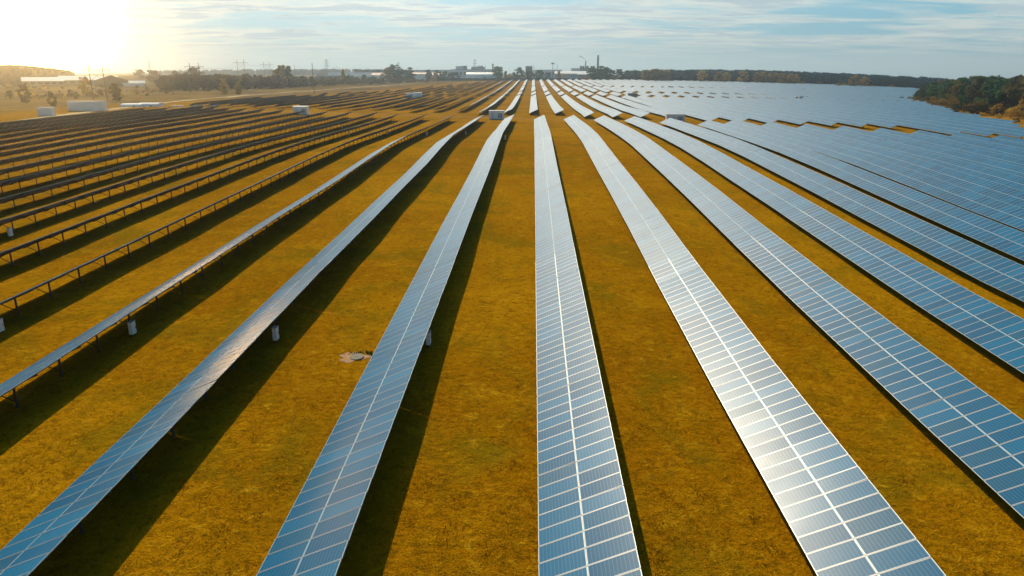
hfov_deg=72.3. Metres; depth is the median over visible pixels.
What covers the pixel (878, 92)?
solar panel row
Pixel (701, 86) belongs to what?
solar panel row
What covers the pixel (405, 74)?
tree
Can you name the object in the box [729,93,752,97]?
solar panel row
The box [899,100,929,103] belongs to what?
solar panel row
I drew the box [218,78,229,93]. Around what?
tree
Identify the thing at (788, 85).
solar panel row
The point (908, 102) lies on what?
solar panel row
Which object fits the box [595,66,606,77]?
poplar
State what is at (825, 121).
solar panel row
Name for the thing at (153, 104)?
tunnel hall
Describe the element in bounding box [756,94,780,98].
solar panel row
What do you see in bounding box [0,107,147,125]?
solar panel row
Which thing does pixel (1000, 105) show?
yellow bush
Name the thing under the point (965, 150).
solar panel row
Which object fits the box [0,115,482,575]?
solar panel row
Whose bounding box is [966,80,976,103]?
autumn tree
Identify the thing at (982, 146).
solar panel row
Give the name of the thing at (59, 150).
solar panel row
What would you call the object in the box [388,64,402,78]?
tree
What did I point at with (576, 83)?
solar panel row
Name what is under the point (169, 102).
dirt road
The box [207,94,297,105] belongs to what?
solar panel row
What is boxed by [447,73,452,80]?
tree
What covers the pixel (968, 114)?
solar panel row
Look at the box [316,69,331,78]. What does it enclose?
warehouse
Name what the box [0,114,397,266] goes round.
solar panel row
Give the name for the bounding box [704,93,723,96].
solar panel row
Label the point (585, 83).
solar panel row
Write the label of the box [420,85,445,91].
solar panel row
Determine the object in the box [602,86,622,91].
solar panel row
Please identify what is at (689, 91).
solar panel row
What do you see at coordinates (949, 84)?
pine tree
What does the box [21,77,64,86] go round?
shed
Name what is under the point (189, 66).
power pylon
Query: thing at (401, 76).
tree
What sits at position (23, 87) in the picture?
tree
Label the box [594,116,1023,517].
solar panel row
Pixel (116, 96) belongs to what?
tree
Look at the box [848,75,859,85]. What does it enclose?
autumn tree
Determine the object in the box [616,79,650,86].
solar panel row
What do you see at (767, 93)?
solar panel row
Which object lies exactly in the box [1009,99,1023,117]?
yellow bush
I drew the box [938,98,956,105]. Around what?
bush
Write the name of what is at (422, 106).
solar panel row
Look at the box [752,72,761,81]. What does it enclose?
autumn tree
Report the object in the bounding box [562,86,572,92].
solar panel row
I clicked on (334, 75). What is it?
warehouse
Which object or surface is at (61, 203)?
solar panel row
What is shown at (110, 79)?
shed
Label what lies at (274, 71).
autumn tree
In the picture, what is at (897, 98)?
solar panel row
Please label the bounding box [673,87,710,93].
solar panel row
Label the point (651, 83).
solar panel row
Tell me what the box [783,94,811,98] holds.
solar panel row
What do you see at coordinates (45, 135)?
solar panel row
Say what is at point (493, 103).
solar panel row
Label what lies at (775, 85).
solar panel row
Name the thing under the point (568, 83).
solar panel row
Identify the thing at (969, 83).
pine tree
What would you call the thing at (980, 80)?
autumn tree
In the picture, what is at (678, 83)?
solar panel row
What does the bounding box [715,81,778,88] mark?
solar panel row
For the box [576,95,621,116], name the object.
solar panel row
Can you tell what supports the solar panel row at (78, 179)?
on the ground at (444, 174)
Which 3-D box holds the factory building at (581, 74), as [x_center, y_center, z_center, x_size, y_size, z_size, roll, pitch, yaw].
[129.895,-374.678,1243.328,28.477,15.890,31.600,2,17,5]
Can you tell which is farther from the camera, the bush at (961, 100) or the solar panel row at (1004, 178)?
the bush at (961, 100)
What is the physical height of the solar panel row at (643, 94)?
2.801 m
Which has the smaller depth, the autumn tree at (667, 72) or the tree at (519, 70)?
the autumn tree at (667, 72)
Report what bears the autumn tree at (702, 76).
on the ground at (444, 174)
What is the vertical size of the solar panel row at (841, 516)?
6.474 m
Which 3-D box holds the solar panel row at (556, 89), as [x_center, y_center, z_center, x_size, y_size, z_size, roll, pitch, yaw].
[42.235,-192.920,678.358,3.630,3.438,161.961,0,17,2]
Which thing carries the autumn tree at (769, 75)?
on the ground at (444, 174)
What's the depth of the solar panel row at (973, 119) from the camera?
330.05 m
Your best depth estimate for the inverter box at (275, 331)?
49.39 m
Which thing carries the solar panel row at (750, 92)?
on the ground at (444, 174)
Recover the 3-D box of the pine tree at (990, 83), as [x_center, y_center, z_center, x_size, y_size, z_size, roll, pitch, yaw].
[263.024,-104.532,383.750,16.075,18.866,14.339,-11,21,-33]
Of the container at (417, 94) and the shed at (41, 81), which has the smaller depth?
the container at (417, 94)
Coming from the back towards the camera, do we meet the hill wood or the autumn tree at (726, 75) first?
the autumn tree at (726, 75)
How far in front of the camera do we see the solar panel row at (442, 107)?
365.29 m
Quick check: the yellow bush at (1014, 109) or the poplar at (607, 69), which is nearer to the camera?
the yellow bush at (1014, 109)
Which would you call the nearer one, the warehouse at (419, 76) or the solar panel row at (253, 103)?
the solar panel row at (253, 103)
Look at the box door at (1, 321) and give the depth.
51.69 m
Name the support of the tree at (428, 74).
on the ground at (444, 174)
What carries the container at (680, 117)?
on the ground at (444, 174)
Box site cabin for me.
[36,107,55,115]
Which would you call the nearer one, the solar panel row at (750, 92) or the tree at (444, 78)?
the solar panel row at (750, 92)
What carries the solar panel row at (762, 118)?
on the ground at (444, 174)
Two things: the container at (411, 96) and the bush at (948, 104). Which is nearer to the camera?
the bush at (948, 104)
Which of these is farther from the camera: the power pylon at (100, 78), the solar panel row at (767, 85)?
the solar panel row at (767, 85)
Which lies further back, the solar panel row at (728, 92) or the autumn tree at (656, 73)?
the autumn tree at (656, 73)
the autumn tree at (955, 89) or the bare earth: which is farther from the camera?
the autumn tree at (955, 89)
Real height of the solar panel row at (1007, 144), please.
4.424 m
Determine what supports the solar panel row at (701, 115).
on the ground at (444, 174)
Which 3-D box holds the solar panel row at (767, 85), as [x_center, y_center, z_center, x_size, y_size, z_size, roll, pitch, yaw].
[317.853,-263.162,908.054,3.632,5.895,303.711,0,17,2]
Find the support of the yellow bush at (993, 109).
on the ground at (444, 174)
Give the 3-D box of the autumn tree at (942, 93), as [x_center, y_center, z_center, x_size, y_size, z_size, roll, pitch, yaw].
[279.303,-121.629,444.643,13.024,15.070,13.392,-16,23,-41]
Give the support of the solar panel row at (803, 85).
on the ground at (444, 174)
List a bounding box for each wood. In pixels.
[0,64,74,84]
[158,68,418,74]
[624,69,954,88]
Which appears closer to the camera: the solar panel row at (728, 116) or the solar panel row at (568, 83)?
the solar panel row at (728, 116)
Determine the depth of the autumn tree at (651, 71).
1053.36 m
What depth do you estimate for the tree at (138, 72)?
1107.31 m
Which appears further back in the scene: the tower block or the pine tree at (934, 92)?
the tower block
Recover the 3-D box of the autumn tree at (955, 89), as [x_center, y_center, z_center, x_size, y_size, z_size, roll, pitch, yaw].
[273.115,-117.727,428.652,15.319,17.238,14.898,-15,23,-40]
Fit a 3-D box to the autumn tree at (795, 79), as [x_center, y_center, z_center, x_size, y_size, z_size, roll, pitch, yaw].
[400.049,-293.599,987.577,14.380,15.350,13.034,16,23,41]
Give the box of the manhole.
[340,350,372,359]
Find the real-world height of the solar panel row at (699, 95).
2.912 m
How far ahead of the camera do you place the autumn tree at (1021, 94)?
351.84 m
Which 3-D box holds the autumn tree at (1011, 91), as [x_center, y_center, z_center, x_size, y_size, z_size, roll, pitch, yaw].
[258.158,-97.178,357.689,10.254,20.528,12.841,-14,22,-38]
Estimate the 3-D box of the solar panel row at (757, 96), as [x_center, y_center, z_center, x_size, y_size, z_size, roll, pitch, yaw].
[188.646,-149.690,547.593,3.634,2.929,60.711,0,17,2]
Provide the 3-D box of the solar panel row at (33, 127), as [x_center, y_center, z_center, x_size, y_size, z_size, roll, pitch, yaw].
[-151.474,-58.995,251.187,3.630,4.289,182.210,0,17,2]
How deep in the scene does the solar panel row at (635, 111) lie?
337.00 m
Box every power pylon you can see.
[82,65,109,99]
[184,64,202,74]
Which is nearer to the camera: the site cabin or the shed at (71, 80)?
the site cabin
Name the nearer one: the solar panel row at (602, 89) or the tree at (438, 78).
the solar panel row at (602, 89)
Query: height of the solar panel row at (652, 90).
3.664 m
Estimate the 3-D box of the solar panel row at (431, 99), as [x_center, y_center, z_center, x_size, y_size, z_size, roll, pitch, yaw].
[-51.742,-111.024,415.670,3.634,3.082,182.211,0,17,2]
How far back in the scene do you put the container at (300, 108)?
295.18 m
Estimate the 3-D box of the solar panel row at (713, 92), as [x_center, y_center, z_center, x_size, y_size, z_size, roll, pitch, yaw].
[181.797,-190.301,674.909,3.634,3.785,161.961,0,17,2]
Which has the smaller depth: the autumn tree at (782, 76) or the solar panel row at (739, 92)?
the solar panel row at (739, 92)
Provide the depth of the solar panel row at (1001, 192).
136.87 m
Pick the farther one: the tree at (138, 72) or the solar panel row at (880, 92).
the tree at (138, 72)
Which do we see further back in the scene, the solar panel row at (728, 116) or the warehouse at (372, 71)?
the warehouse at (372, 71)
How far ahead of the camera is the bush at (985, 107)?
369.45 m
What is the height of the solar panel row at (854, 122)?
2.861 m
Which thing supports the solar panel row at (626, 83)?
on the ground at (444, 174)
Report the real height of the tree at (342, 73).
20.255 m
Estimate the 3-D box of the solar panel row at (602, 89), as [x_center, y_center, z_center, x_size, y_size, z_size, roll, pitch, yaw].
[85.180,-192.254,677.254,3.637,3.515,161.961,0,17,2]
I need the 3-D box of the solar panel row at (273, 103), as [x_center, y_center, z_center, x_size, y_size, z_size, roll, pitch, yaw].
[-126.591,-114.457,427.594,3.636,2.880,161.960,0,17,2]
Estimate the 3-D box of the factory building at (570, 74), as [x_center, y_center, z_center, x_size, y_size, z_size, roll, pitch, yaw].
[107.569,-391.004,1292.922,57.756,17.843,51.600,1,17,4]
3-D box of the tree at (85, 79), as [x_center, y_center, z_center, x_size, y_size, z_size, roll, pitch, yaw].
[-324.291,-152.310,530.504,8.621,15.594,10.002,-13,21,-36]
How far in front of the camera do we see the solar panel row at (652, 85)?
882.50 m
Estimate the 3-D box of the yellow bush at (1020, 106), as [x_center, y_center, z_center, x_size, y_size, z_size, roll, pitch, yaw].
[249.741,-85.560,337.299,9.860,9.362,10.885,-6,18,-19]
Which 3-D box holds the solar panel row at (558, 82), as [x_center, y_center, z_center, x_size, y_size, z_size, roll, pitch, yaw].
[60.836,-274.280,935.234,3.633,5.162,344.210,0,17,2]
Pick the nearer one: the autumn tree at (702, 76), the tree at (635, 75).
the autumn tree at (702, 76)
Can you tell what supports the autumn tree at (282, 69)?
on the ground at (444, 174)
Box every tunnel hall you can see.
[120,103,142,106]
[143,103,163,106]
[466,72,496,77]
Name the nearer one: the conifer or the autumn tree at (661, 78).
the conifer
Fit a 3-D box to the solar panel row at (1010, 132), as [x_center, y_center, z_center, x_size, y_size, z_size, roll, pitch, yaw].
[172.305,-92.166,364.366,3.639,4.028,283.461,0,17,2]
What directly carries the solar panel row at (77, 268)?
on the ground at (444, 174)
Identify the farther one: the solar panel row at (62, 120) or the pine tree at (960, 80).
the pine tree at (960, 80)
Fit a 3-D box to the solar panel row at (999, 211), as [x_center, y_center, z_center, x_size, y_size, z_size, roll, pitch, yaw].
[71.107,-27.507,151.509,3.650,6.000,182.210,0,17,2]
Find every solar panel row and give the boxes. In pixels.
[0,105,206,133]
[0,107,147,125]
[0,107,169,129]
[0,107,215,139]
[0,107,231,144]
[0,108,246,151]
[0,109,263,157]
[0,109,285,165]
[0,110,305,179]
[0,111,328,193]
[0,111,352,208]
[0,112,376,232]
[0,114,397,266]
[0,114,426,315]
[0,115,453,407]
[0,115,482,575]
[188,96,262,105]
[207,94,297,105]
[227,94,312,105]
[245,94,326,105]
[252,94,341,106]
[256,115,513,575]
[273,94,356,108]
[297,94,370,105]
[316,94,385,107]
[325,94,400,109]
[345,91,366,95]
[348,95,410,108]
[372,94,430,109]
[393,94,444,108]
[407,86,432,91]
[408,95,458,111]
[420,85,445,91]
[432,95,473,110]
[457,95,488,111]
[478,94,505,113]
[504,94,520,113]
[529,94,537,114]
[534,115,641,575]
[546,95,563,114]
[552,86,559,91]
[553,79,563,85]
[560,79,572,86]
[561,94,593,117]
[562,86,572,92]
[564,115,945,575]
[567,79,582,86]
[572,86,584,92]
[574,79,592,86]
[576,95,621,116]
[581,79,602,86]
[582,86,597,92]
[588,79,612,86]
[592,95,648,118]
[593,86,610,92]
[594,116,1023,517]
[596,79,622,86]
[602,79,631,86]
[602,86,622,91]
[607,95,678,116]
[609,79,640,86]
[609,92,621,96]
[612,86,634,92]
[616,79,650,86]
[622,86,647,92]
[622,95,718,120]
[623,79,661,86]
[625,116,1023,373]
[631,79,667,86]
[632,86,660,92]
[636,95,748,120]
[637,92,650,96]
[638,79,678,86]
[642,86,673,92]
[647,80,689,86]
[649,92,665,95]
[652,86,686,92]
[652,95,778,122]
[655,80,699,86]
[659,118,1023,301]
[663,80,710,87]
[663,86,697,92]
[663,92,679,96]
[667,96,809,124]
[669,80,719,87]
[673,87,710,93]
[674,80,730,87]
[676,92,694,96]
[682,80,736,87]
[683,87,723,93]
[683,96,839,126]
[690,80,746,87]
[690,93,709,96]
[694,87,736,93]
[698,120,1023,260]
[699,96,870,128]
[701,81,757,87]
[704,87,748,94]
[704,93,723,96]
[708,81,769,88]
[714,97,901,129]
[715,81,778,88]
[715,87,760,93]
[716,93,737,96]
[720,81,787,88]
[725,87,773,94]
[725,119,1023,230]
[727,81,799,88]
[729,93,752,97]
[730,97,964,134]
[735,81,803,88]
[735,87,786,94]
[742,93,767,97]
[745,97,998,137]
[750,82,814,88]
[755,82,825,88]
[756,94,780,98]
[759,97,1023,138]
[761,122,1023,208]
[762,82,837,89]
[771,82,846,89]
[775,82,856,89]
[777,98,1023,130]
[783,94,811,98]
[793,83,870,89]
[793,98,1021,126]
[797,94,826,98]
[798,124,1023,190]
[799,83,872,89]
[805,83,883,89]
[808,98,1014,122]
[812,83,895,89]
[822,98,980,116]
[830,84,904,89]
[834,126,1023,176]
[836,89,912,96]
[838,99,953,111]
[840,84,916,90]
[846,89,913,94]
[854,99,951,109]
[870,99,943,107]
[872,128,1023,166]
[876,96,912,100]
[883,100,930,104]
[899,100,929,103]
[911,130,1023,158]
[951,132,1023,150]
[992,135,1023,143]
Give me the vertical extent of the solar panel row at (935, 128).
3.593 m
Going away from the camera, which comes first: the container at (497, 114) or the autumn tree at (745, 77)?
the container at (497, 114)
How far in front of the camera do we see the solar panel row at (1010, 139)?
209.30 m
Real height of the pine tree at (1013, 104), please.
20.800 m
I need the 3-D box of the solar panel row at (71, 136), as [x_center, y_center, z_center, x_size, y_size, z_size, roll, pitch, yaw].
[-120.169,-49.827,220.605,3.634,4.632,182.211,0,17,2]
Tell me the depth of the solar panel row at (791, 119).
313.09 m
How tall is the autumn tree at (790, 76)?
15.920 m
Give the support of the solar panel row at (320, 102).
on the ground at (444, 174)
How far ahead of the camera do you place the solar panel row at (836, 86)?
827.88 m
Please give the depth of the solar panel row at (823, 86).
851.46 m
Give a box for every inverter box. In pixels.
[0,318,4,332]
[6,227,12,236]
[127,320,136,336]
[271,325,278,342]
[426,330,430,347]
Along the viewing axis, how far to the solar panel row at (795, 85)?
862.79 m
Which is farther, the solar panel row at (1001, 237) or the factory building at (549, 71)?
the factory building at (549, 71)
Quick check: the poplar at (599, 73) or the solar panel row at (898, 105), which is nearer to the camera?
the solar panel row at (898, 105)
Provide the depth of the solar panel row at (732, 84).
870.43 m
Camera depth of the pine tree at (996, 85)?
374.38 m
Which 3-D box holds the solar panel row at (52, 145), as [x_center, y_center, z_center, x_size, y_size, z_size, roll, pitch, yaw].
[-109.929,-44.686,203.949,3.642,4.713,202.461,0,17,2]
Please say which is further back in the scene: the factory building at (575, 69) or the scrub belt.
the factory building at (575, 69)
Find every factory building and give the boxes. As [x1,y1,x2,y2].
[419,70,450,76]
[450,69,497,77]
[535,70,561,77]
[554,71,585,77]
[571,68,601,71]
[577,72,591,77]
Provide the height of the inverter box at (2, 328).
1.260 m
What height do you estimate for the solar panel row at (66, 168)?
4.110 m
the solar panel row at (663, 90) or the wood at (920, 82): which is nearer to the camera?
the solar panel row at (663, 90)
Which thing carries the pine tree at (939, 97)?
on the ground at (444, 174)
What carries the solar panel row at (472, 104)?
on the ground at (444, 174)
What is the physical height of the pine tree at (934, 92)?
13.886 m
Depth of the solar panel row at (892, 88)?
814.04 m
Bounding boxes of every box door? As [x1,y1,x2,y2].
[0,320,3,330]
[132,322,136,333]
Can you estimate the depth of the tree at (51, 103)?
375.24 m
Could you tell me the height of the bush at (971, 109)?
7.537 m
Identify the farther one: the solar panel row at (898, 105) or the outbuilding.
the outbuilding
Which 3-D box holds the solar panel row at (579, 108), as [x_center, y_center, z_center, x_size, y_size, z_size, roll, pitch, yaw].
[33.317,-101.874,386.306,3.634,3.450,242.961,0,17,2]
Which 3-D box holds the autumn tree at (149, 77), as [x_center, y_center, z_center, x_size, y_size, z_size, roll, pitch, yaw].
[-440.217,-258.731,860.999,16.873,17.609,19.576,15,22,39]
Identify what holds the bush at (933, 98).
on the ground at (444, 174)
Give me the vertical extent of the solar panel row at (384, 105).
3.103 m
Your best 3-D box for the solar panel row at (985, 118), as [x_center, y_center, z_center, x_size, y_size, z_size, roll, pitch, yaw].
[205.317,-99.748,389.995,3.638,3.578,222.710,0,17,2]
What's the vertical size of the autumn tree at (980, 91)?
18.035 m
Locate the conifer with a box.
[285,65,292,75]
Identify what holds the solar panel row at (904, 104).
on the ground at (444, 174)
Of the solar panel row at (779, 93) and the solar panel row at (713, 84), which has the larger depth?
the solar panel row at (713, 84)
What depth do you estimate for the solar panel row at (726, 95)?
545.35 m
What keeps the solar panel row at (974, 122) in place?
on the ground at (444, 174)
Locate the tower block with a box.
[525,66,532,77]
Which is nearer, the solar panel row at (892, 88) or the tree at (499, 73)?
the solar panel row at (892, 88)
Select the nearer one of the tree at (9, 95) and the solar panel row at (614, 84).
the tree at (9, 95)
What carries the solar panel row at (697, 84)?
on the ground at (444, 174)
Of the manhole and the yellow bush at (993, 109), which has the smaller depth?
the manhole
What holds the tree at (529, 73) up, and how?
on the ground at (444, 174)
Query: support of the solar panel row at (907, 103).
on the ground at (444, 174)
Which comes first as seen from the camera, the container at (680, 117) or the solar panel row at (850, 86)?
the container at (680, 117)
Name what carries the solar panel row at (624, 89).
on the ground at (444, 174)
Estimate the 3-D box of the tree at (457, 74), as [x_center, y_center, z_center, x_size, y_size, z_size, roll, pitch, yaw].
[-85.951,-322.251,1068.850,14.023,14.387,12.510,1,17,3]
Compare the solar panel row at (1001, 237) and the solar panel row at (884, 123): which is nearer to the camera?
the solar panel row at (1001, 237)
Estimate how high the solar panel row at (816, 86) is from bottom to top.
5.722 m
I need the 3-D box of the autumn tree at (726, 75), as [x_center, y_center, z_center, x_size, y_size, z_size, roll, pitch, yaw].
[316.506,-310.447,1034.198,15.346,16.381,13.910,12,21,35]
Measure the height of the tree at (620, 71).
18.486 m
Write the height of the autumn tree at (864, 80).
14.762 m
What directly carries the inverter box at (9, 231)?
on the ground at (444, 174)
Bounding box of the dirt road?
[16,83,412,120]
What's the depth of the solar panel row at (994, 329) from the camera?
67.61 m
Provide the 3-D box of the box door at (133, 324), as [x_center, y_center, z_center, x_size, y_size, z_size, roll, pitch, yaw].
[-27.488,2.887,50.978,0.040,0.780,0.420,0,17,2]
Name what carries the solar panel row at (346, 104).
on the ground at (444, 174)
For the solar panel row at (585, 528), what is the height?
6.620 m
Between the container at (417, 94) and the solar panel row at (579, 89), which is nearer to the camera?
the container at (417, 94)
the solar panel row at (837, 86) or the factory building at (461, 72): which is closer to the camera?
the solar panel row at (837, 86)
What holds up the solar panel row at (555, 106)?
on the ground at (444, 174)
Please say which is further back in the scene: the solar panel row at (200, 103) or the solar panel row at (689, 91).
the solar panel row at (689, 91)
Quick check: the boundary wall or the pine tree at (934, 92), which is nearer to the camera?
the pine tree at (934, 92)
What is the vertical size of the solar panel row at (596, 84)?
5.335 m
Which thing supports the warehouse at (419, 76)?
on the ground at (444, 174)
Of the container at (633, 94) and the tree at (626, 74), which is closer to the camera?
the container at (633, 94)
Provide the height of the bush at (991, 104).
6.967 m
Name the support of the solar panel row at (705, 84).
on the ground at (444, 174)
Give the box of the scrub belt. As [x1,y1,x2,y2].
[154,73,427,89]
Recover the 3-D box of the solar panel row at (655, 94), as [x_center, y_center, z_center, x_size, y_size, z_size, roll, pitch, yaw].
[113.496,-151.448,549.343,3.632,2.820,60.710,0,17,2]
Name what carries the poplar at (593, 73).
on the ground at (444, 174)
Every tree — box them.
[5,90,13,98]
[16,84,31,103]
[47,93,56,106]
[77,76,89,96]
[109,83,121,101]
[133,69,144,78]
[145,70,159,83]
[185,67,202,75]
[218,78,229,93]
[234,81,242,93]
[270,69,282,75]
[276,65,284,76]
[340,69,345,79]
[381,67,394,78]
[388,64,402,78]
[396,69,404,80]
[403,69,410,80]
[406,67,415,79]
[424,69,431,80]
[432,70,441,80]
[440,71,447,80]
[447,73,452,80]
[452,72,460,80]
[491,66,503,77]
[514,67,524,77]
[525,70,536,77]
[535,70,545,77]
[608,70,615,79]
[612,69,623,79]
[621,70,629,79]
[629,71,641,79]
[640,70,650,79]
[646,69,655,79]
[650,69,659,80]
[656,69,666,80]
[663,70,671,80]
[697,70,707,80]
[714,71,722,80]
[722,72,731,80]
[737,71,748,81]
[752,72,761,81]
[757,72,768,81]
[765,73,774,82]
[771,73,780,82]
[778,73,788,82]
[785,74,793,82]
[792,74,800,82]
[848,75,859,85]
[858,76,870,85]
[919,85,927,99]
[924,85,939,102]
[925,84,933,96]
[935,83,947,102]
[940,82,952,94]
[940,87,955,100]
[943,82,959,100]
[945,82,965,101]
[952,78,970,97]
[958,76,987,107]
[958,79,971,94]
[961,81,972,101]
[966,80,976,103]
[967,76,986,108]
[974,79,1001,111]
[975,83,989,101]
[990,78,1005,113]
[994,78,1013,114]
[1001,74,1023,106]
[1005,77,1023,116]
[1005,99,1023,110]
[1015,79,1023,98]
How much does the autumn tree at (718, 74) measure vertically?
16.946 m
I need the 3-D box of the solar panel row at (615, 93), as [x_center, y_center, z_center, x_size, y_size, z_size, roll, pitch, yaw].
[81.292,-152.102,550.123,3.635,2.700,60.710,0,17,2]
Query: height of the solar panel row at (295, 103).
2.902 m
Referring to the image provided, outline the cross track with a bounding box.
[263,111,699,123]
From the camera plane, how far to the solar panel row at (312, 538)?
35.66 m
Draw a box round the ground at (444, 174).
[0,74,1023,575]
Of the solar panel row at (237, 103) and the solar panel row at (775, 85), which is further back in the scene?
the solar panel row at (775, 85)
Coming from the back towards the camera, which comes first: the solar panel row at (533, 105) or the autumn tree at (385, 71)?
the autumn tree at (385, 71)
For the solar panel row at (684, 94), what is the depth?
547.75 m
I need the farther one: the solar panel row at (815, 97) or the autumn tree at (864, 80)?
the autumn tree at (864, 80)
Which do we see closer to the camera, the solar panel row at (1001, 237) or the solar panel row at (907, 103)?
the solar panel row at (1001, 237)
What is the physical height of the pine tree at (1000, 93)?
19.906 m
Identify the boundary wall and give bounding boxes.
[427,78,612,80]
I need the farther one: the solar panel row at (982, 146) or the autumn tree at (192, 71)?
the autumn tree at (192, 71)
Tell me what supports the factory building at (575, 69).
on the ground at (444, 174)
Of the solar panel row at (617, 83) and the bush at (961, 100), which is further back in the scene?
the solar panel row at (617, 83)
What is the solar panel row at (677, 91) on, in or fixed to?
on the ground at (444, 174)
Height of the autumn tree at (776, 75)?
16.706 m
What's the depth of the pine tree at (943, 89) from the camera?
449.09 m
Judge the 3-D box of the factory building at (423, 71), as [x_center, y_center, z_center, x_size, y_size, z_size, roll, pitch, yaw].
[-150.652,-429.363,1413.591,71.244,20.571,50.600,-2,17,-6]
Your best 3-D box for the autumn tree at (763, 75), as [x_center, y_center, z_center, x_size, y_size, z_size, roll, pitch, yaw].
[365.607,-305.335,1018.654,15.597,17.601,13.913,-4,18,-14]
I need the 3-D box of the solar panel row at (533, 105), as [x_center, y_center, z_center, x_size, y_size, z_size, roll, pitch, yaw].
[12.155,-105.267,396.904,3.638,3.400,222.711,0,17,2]
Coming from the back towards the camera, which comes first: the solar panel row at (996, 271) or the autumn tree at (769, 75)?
the autumn tree at (769, 75)
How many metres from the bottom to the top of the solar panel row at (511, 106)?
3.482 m
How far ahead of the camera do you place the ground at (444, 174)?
49.78 m
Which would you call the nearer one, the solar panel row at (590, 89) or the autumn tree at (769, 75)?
the solar panel row at (590, 89)
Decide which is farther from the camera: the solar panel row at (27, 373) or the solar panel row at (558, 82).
the solar panel row at (558, 82)
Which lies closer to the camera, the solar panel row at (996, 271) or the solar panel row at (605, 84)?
the solar panel row at (996, 271)
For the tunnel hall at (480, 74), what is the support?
on the ground at (444, 174)
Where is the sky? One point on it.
(950, 39)
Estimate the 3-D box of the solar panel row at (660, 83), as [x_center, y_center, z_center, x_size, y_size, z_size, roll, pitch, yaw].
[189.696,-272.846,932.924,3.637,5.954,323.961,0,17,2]
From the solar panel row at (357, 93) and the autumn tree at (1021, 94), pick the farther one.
the solar panel row at (357, 93)
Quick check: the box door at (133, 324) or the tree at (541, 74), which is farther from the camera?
the tree at (541, 74)
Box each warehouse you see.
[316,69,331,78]
[328,72,371,78]
[354,69,405,73]
[354,75,387,80]
[398,74,425,79]
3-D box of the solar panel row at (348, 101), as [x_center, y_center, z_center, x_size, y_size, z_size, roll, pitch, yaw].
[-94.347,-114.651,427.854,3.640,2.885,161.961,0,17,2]
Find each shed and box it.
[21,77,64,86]
[58,76,117,85]
[94,75,127,86]
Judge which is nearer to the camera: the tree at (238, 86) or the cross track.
the cross track
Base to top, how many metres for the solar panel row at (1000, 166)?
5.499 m
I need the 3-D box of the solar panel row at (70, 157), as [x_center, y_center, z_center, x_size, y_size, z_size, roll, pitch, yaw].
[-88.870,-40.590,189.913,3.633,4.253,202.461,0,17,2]
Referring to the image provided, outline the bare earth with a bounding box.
[339,353,371,362]
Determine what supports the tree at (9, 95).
on the ground at (444, 174)
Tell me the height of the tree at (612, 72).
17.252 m
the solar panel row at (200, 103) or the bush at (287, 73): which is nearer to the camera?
the solar panel row at (200, 103)
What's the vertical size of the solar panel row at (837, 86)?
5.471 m
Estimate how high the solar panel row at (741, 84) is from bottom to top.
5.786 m
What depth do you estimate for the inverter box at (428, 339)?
48.86 m
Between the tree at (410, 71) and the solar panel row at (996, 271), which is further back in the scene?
the tree at (410, 71)
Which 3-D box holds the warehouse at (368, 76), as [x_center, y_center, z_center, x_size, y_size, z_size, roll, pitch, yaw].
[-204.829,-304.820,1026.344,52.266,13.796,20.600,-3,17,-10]
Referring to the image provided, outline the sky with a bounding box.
[0,0,1023,79]
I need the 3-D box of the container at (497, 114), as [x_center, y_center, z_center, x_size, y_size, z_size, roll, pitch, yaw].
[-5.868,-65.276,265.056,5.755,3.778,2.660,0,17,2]
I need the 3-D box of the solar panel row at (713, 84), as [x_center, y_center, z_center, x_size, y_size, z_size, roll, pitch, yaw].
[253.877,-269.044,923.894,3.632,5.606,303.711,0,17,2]
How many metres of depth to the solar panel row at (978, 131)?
282.14 m
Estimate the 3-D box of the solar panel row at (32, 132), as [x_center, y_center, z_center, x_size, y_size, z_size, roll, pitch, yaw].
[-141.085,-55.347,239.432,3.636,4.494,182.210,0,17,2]
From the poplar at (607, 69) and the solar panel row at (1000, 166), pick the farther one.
the poplar at (607, 69)
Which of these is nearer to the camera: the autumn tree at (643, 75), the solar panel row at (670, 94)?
the solar panel row at (670, 94)
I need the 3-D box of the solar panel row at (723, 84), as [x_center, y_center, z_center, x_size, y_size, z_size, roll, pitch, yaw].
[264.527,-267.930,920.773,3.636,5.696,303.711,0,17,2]
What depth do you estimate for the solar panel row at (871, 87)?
840.99 m
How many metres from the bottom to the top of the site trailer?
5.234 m
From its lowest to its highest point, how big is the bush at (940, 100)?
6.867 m
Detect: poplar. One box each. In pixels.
[586,67,596,77]
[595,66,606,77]
[602,67,611,77]
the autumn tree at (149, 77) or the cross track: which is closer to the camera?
the cross track
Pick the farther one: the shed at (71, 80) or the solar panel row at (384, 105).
the shed at (71, 80)
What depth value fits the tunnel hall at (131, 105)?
379.93 m
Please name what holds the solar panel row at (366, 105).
on the ground at (444, 174)
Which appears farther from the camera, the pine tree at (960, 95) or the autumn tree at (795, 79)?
the autumn tree at (795, 79)
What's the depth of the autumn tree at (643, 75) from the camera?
1056.90 m
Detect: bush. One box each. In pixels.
[281,72,294,78]
[926,96,937,103]
[931,98,947,105]
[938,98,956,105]
[943,99,963,110]
[950,97,975,113]
[962,101,987,113]
[968,100,990,113]
[980,101,996,113]
[987,105,999,115]
[995,99,1010,113]
[1004,107,1020,118]
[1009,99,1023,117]
[1015,104,1023,117]
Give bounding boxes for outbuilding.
[122,81,144,86]
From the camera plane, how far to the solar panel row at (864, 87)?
833.93 m
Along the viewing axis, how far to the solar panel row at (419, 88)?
657.90 m
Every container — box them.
[292,106,308,114]
[406,93,413,98]
[413,92,421,97]
[489,110,503,119]
[628,93,636,97]
[665,114,684,121]
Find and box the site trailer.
[67,101,107,110]

